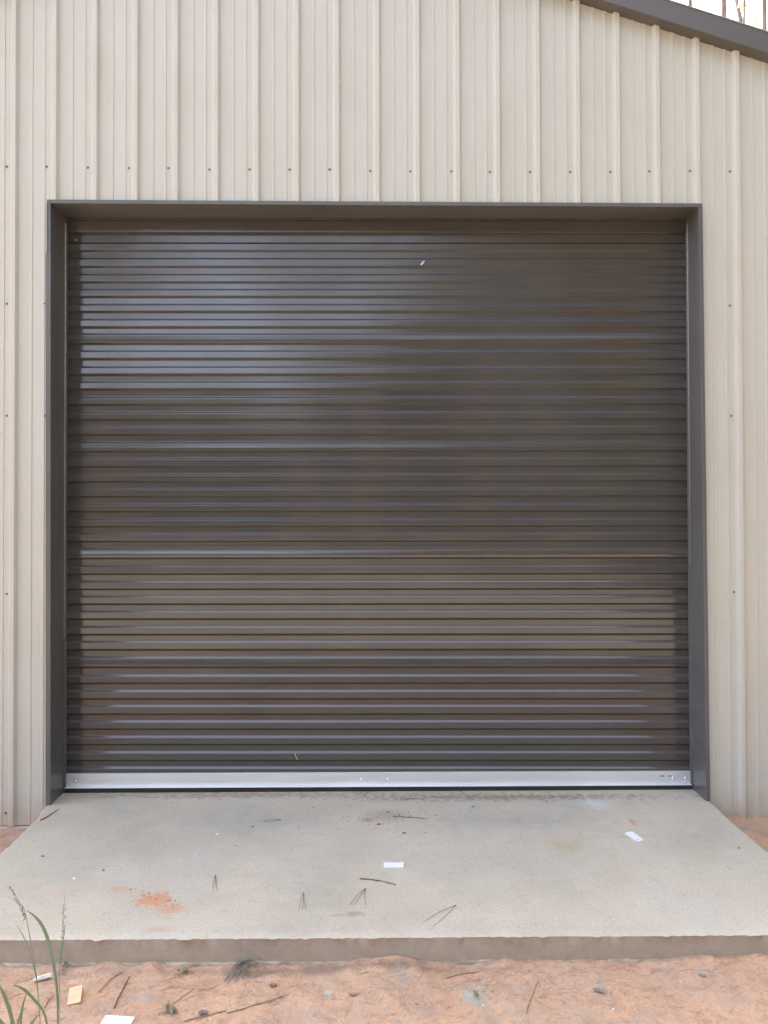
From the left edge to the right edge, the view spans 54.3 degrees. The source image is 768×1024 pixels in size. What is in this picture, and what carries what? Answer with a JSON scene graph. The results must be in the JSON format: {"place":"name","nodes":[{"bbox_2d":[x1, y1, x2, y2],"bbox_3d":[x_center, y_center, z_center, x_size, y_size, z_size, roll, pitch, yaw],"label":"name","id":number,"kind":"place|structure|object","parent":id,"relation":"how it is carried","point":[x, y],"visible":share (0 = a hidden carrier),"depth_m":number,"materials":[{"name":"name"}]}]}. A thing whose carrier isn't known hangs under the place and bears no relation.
{"place":"outdoors","nodes":[
{"label":"outdoors","id":0,"kind":"place"},
{"bbox_2d":[0,816,767,1023],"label":"ground","id":1,"kind":"structure","parent":0,"point":[755,828],"depth_m":2.65,"materials":[{"name":"red soil"}]},
{"bbox_2d":[0,986,39,1023],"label":"grass weed","id":2,"kind":"object","parent":1,"relation":"on","point":[9,1009],"depth_m":2.23,"materials":[{"name":"green plant"}]},
{"bbox_2d":[9,886,40,1023],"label":"grass weed","id":3,"kind":"object","parent":1,"relation":"on","point":[24,914],"depth_m":2.29,"materials":[{"name":"green plant"}]},
{"bbox_2d":[14,985,47,1023],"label":"grass weed","id":4,"kind":"object","parent":1,"relation":"on","point":[31,996],"depth_m":2.26,"materials":[{"name":"green plant"}]},
{"bbox_2d":[33,973,51,981],"bbox_3d":[-1.249,1.703,2.736,0.020,0.023,0.064,-1,-1,44],"label":"strip","id":5,"kind":"object","parent":1,"relation":"on","point":[44,977],"visible":0.92,"depth_m":2.74,"materials":[{"name":"white plastic"}]},
{"bbox_2d":[27,911,58,1023],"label":"grass weed","id":6,"kind":"object","parent":1,"relation":"on","point":[44,930],"depth_m":2.30,"materials":[{"name":"green plant"}]},
{"bbox_2d":[59,893,65,1023],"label":"grass weed","id":7,"kind":"object","parent":1,"relation":"on","point":[61,948],"depth_m":2.33,"materials":[{"name":"green plant"}]},
{"bbox_2d":[67,985,82,1005],"bbox_3d":[-1.086,1.708,2.633,0.044,0.022,0.072,-5,15,-14],"label":"wood offcut","id":8,"kind":"object","parent":1,"relation":"on","point":[75,996],"visible":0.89,"depth_m":2.63,"materials":[{"name":"beige wood"}]},
{"bbox_2d":[101,1015,134,1023],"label":"card offcut","id":9,"kind":"object","parent":1,"relation":"on","point":[110,1019],"visible":1,"depth_m":2.49,"materials":[{"name":"white cardboard"}]},
{"bbox_2d":[113,976,129,1008],"bbox_3d":[-0.932,1.705,2.663,0.009,0.010,0.178,0,-1,0],"label":"twig","id":10,"kind":"object","parent":1,"relation":"on","point":[120,993],"visible":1,"depth_m":2.64,"materials":[{"name":"wood"}]},
{"bbox_2d":[162,1003,178,1013],"bbox_3d":[-0.727,1.691,2.545,0.065,0.015,0.039,0,-1,14],"label":"weed sprout","id":11,"kind":"object","parent":1,"relation":"on","point":[172,1009],"visible":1,"depth_m":2.54,"materials":[{"name":"green plant"}]},
{"bbox_2d":[175,966,188,973],"bbox_3d":[-0.743,1.688,2.762,0.052,0.017,0.038,0,-1,-41],"label":"weed sprout","id":12,"kind":"object","parent":1,"relation":"on","point":[183,968],"visible":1,"depth_m":2.76,"materials":[{"name":"green plant"}]},
{"bbox_2d":[198,1010,207,1013],"bbox_3d":[-0.615,1.700,2.544,0.034,0.006,0.022,0,-1,-26],"label":"pebble","id":13,"kind":"object","parent":1,"relation":"on","point":[202,1011],"visible":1,"depth_m":2.54,"materials":[{"name":"grey stone"}]},
{"bbox_2d":[183,1010,225,1021],"bbox_3d":[-0.604,1.702,2.528,0.143,0.013,0.003,0,-1,-17],"label":"twig","id":14,"kind":"object","parent":1,"relation":"on","point":[203,1016],"visible":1,"depth_m":2.52,"materials":[{"name":"wood"}]},
{"bbox_2d":[224,958,268,984],"bbox_3d":[-0.504,1.692,2.769,0.160,0.029,0.162,0,-1,0],"label":"needle tuft","id":15,"kind":"object","parent":1,"relation":"on","point":[241,966],"visible":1,"depth_m":2.77,"materials":[{"name":"grey plant"}]},
{"bbox_2d":[227,993,289,1012],"bbox_3d":[-0.433,1.701,2.591,0.227,0.009,0.003,0,-1,-29],"label":"twig","id":16,"kind":"object","parent":1,"relation":"on","point":[255,1004],"visible":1,"depth_m":2.58,"materials":[{"name":"brown wood"}]},
{"bbox_2d":[3,960,762,1023],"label":"clay pellets","id":17,"kind":"object","parent":1,"relation":"on","point":[244,984],"visible":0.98,"depth_m":2.65},
{"bbox_2d":[0,0,767,829],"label":"metal building","id":18,"kind":"structure","parent":1,"relation":"on","point":[314,476],"depth_m":4.39,"materials":[{"name":"paint"}]},
{"bbox_2d":[64,217,692,792],"bbox_3d":[-0.032,-0.057,4.398,3.675,3.365,0.062,0,-1,0],"label":"roll up door","id":19,"kind":"structure","parent":18,"relation":"in","point":[346,504],"depth_m":4.41,"materials":[{"name":"paint"}]},
{"bbox_2d":[0,789,767,967],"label":"concrete slab","id":20,"kind":"structure","parent":1,"relation":"on","point":[521,858],"depth_m":3.29,"materials":[{"name":"grey concrete"}]},
{"bbox_2d":[1,791,730,929],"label":"clay crumbs","id":21,"kind":"object","parent":20,"relation":"on","point":[313,857],"visible":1,"depth_m":3.88,"materials":[{"name":"brown soil"}]},
{"bbox_2d":[360,878,395,884],"bbox_3d":[-0.027,1.608,3.260,0.169,0.005,0.020,0,-1,17],"label":"twig","id":22,"kind":"object","parent":20,"relation":"on","point":[377,880],"visible":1,"depth_m":3.26,"materials":[{"name":"wood"}]},
{"bbox_2d":[384,862,403,867],"bbox_3d":[0.045,1.609,3.409,0.092,0.006,0.049,0,-1,0],"label":"plastic strip","id":23,"kind":"object","parent":20,"relation":"on","point":[393,864],"visible":1,"depth_m":3.40,"materials":[{"name":"white plastic"}]},
{"bbox_2d":[625,831,643,841],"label":"plastic shims","id":24,"kind":"object","parent":20,"relation":"on","point":[633,836],"visible":1,"depth_m":3.70,"materials":[{"name":"white plastic"}]},
{"bbox_2d":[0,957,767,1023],"bbox_3d":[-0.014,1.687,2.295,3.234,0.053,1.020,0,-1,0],"label":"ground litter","id":25,"kind":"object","parent":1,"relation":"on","point":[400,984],"visible":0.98,"depth_m":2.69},
{"bbox_2d":[593,988,603,992],"bbox_3d":[0.758,1.693,2.647,0.038,0.007,0.022,-1,-1,40],"label":"pebble","id":26,"kind":"object","parent":1,"relation":"on","point":[598,990],"visible":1,"depth_m":2.65,"materials":[{"name":"grey stone"}]},
{"bbox_2d":[721,0,726,16],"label":"pine tree","id":27,"kind":"object","parent":1,"relation":"on","point":[724,8],"depth_m":24.47,"materials":[{"name":"brown plant"}]},
{"bbox_2d":[720,0,767,28],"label":"sapling","id":28,"kind":"object","parent":1,"relation":"on","point":[743,6],"visible":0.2,"depth_m":16.36,"materials":[{"name":"plant"}]},
{"bbox_2d":[734,0,766,29],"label":"broadleaf tree","id":29,"kind":"object","parent":1,"relation":"on","point":[740,17],"visible":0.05,"depth_m":20.35,"materials":[{"name":"brown plant"}]},
{"bbox_2d":[674,0,767,29],"label":"sky","id":30,"kind":"structure","parent":0,"point":[713,6],"materials":[{"name":"white"}]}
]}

